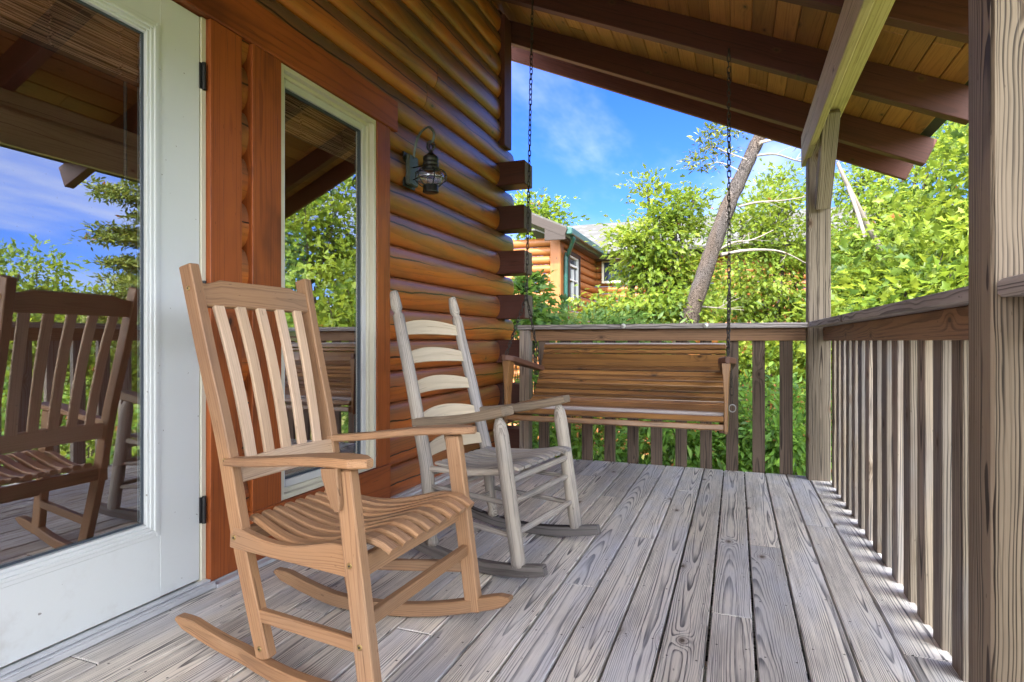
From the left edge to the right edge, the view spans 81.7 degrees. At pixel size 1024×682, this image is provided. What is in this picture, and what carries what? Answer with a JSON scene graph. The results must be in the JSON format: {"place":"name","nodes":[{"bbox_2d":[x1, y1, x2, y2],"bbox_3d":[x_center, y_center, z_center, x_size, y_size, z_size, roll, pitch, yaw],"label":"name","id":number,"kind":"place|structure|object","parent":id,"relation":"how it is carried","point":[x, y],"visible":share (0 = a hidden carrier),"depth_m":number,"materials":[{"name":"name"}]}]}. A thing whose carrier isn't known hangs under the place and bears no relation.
{"place":"outdoors","nodes":[
{"label":"outdoors","id":0,"kind":"place"},
{"bbox_2d":[0,0,532,681],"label":"log cabin","id":1,"kind":"object","parent":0,"point":[148,148],"visible":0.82,"depth_m":3.39,"materials":[{"name":"wood"}]},
{"bbox_2d":[0,0,206,667],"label":"door","id":2,"kind":"structure","parent":1,"relation":"in","point":[49,597],"depth_m":2.09,"materials":[{"name":"white paint"}]},
{"bbox_2d":[281,63,375,500],"bbox_3d":[-0.974,-0.266,3.026,0.156,1.963,0.751,0,0,21],"label":"window","id":3,"kind":"structure","parent":1,"relation":"in","point":[310,113],"depth_m":3.23,"materials":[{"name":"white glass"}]},
{"bbox_2d":[403,126,446,194],"bbox_3d":[-0.546,-1.111,3.639,0.311,0.420,0.200,0,0,31],"label":"wall lantern","id":4,"kind":"object","parent":1,"relation":"attached to","point":[430,164],"depth_m":3.62,"materials":[{"name":"black metal"}]},
{"bbox_2d":[17,458,962,681],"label":"deck","id":5,"kind":"structure","parent":1,"relation":"attached to","point":[676,574],"depth_m":2.11,"materials":[{"name":"grey wood"}]},
{"bbox_2d":[175,263,512,681],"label":"rocking chair","id":6,"kind":"object","parent":5,"relation":"on","point":[337,524],"visible":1,"depth_m":1.76,"materials":[{"name":"brown wood"}]},
{"bbox_2d":[390,290,600,577],"bbox_3d":[-0.087,0.358,2.722,0.822,1.180,0.662,0,0,29],"label":"rocking chair","id":7,"kind":"object","parent":5,"relation":"on","point":[502,459],"visible":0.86,"depth_m":2.68,"materials":[{"name":"grey wood"}]},
{"bbox_2d":[518,322,807,477],"bbox_3d":[1.067,0.488,4.513,2.123,1.243,0.227,0,0,21],"label":"railing","id":8,"kind":"object","parent":5,"relation":"on","point":[784,334],"visible":0.62,"depth_m":4.41,"materials":[{"name":"brown wood"}]},
{"bbox_2d":[809,286,968,681],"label":"side railing","id":9,"kind":"object","parent":5,"relation":"on","point":[900,426],"visible":0.64,"depth_m":2.15,"materials":[{"name":"grey wood"}]},
{"bbox_2d":[494,0,1023,681],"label":"porch roof","id":10,"kind":"structure","parent":1,"relation":"attached to","point":[886,86],"depth_m":3.46,"materials":[{"name":"brown wood"}]},
{"bbox_2d":[500,0,735,433],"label":"porch swing","id":11,"kind":"object","parent":10,"relation":"hanging from","point":[632,374],"visible":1,"depth_m":4.04,"materials":[{"name":"wood"}]},
{"bbox_2d":[998,274,1023,296],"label":"railing","id":12,"kind":"object","parent":10,"relation":"attached to","point":[1012,286],"visible":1,"depth_m":1.17,"materials":[{"name":"grey wood"}]},
{"bbox_2d":[513,304,831,480],"bbox_3d":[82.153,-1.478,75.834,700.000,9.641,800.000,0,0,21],"label":"ground","id":13,"kind":"structure","parent":0,"point":[642,457],"depth_m":14.27,"materials":[{"name":"green plant"}]},
{"bbox_2d":[510,263,575,442],"bbox_3d":[0.226,0.995,6.874,1.121,3.921,1.248,0,0,-6],"label":"shrub","id":14,"kind":"object","parent":13,"relation":"on","point":[540,314],"visible":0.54,"depth_m":6.86,"materials":[{"name":"green plant"}]},
{"bbox_2d":[510,187,590,273],"bbox_3d":[1.253,-2.039,26.894,3.833,10.021,4.285,0,0,-42],"label":"oak tree","id":15,"kind":"object","parent":13,"relation":"on","point":[544,209],"visible":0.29,"depth_m":26.62,"materials":[{"name":"green plant"}]},
{"bbox_2d":[506,353,674,462],"bbox_3d":[0.777,1.503,6.767,2.419,2.909,2.262,0,0,21],"label":"shrub","id":16,"kind":"object","parent":13,"relation":"on","point":[576,446],"visible":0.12,"depth_m":6.24,"materials":[{"name":"green plant"}]},
{"bbox_2d":[510,294,705,460],"bbox_3d":[1.085,1.155,7.351,2.665,3.604,1.758,0,0,0],"label":"shrub","id":17,"kind":"object","parent":13,"relation":"on","point":[610,320],"visible":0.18,"depth_m":7.23,"materials":[{"name":"green plant"}]},
{"bbox_2d":[559,163,730,437],"bbox_3d":[1.858,0.186,8.475,2.471,5.600,2.709,0,0,21],"label":"oak tree","id":18,"kind":"object","parent":13,"relation":"on","point":[648,275],"visible":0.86,"depth_m":8.33,"materials":[{"name":"green plant"}]},
{"bbox_2d":[579,341,769,471],"bbox_3d":[1.669,1.366,6.843,1.973,3.184,2.733,0,0,-16],"label":"shrub","id":19,"kind":"object","parent":13,"relation":"on","point":[668,447],"visible":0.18,"depth_m":6.07,"materials":[{"name":"green plant"}]},
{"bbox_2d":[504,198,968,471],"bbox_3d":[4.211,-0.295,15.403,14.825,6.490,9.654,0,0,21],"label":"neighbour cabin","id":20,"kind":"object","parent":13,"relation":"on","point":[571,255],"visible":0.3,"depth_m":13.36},
{"bbox_2d":[566,250,580,306],"bbox_3d":[1.316,-1.340,12.888,0.120,1.140,0.980,0,0,21],"label":"window","id":21,"kind":"structure","parent":20,"relation":"in","point":[574,260],"depth_m":13.04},
{"bbox_2d":[602,260,629,283],"bbox_3d":[2.680,-1.740,14.810,0.870,0.580,0.080,0,0,21],"label":"window","id":22,"kind":"structure","parent":20,"relation":"in","point":[605,264],"depth_m":14.88,"materials":[{"name":"white"}]},
{"bbox_2d":[662,358,831,478],"bbox_3d":[2.788,1.569,6.479,2.172,2.778,2.302,0,0,21],"label":"shrub","id":23,"kind":"object","parent":13,"relation":"on","point":[772,452],"visible":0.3,"depth_m":6.04,"materials":[{"name":"green plant"}]},
{"bbox_2d":[662,122,841,460],"bbox_3d":[3.182,-0.601,7.808,3.130,7.720,0.673,0,0,-8],"label":"leaning pine","id":24,"kind":"object","parent":13,"relation":"on","point":[700,284],"visible":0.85,"depth_m":7.67,"materials":[{"name":"brown plant"}]},
{"bbox_2d":[647,157,861,430],"bbox_3d":[4.276,-0.153,10.689,4.254,6.660,2.920,0,0,-11],"label":"oak tree","id":25,"kind":"object","parent":13,"relation":"on","point":[766,311],"visible":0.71,"depth_m":10.46,"materials":[{"name":"green plant"}]},
{"bbox_2d":[694,320,831,472],"bbox_3d":[3.983,1.349,9.372,3.257,3.618,1.965,0,0,6],"label":"shrub","id":26,"kind":"object","parent":13,"relation":"on","point":[772,353],"visible":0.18,"depth_m":9.12,"materials":[{"name":"green plant"}]},
{"bbox_2d":[836,162,884,259],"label":"dead tree","id":27,"kind":"object","parent":13,"relation":"on","point":[859,211],"visible":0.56,"depth_m":9.78,"materials":[{"name":"white wood"}]},
{"bbox_2d":[765,192,968,397],"bbox_3d":[4.973,0.734,6.725,3.727,5.255,4.227,0,0,-15],"label":"oak tree","id":28,"kind":"object","parent":13,"relation":"on","point":[929,282],"visible":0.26,"depth_m":6.98,"materials":[{"name":"green plant"}]},
{"bbox_2d":[770,213,968,363],"bbox_3d":[5.282,0.722,8.088,3.264,4.967,2.801,0,0,-18],"label":"oak tree","id":29,"kind":"object","parent":13,"relation":"on","point":[861,277],"visible":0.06,"depth_m":8.17,"materials":[{"name":"green plant"}]},
{"bbox_2d":[795,120,968,278],"bbox_3d":[7.832,-1.438,11.212,5.810,9.264,3.600,0,0,-23],"label":"oak tree","id":30,"kind":"object","parent":13,"relation":"on","point":[861,194],"visible":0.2,"depth_m":10.90,"materials":[{"name":"green plant"}]},
{"bbox_2d":[855,121,968,300],"bbox_3d":[7.000,-0.321,7.338,4.839,7.392,4.832,0,0,21],"label":"oak tree","id":31,"kind":"object","parent":13,"relation":"on","point":[947,218],"visible":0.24,"depth_m":8.13,"materials":[{"name":"green plant"}]},
{"bbox_2d":[505,61,967,321],"label":"sky","id":32,"kind":"structure","parent":0,"point":[583,135],"materials":[{"name":"blue"}]}
]}

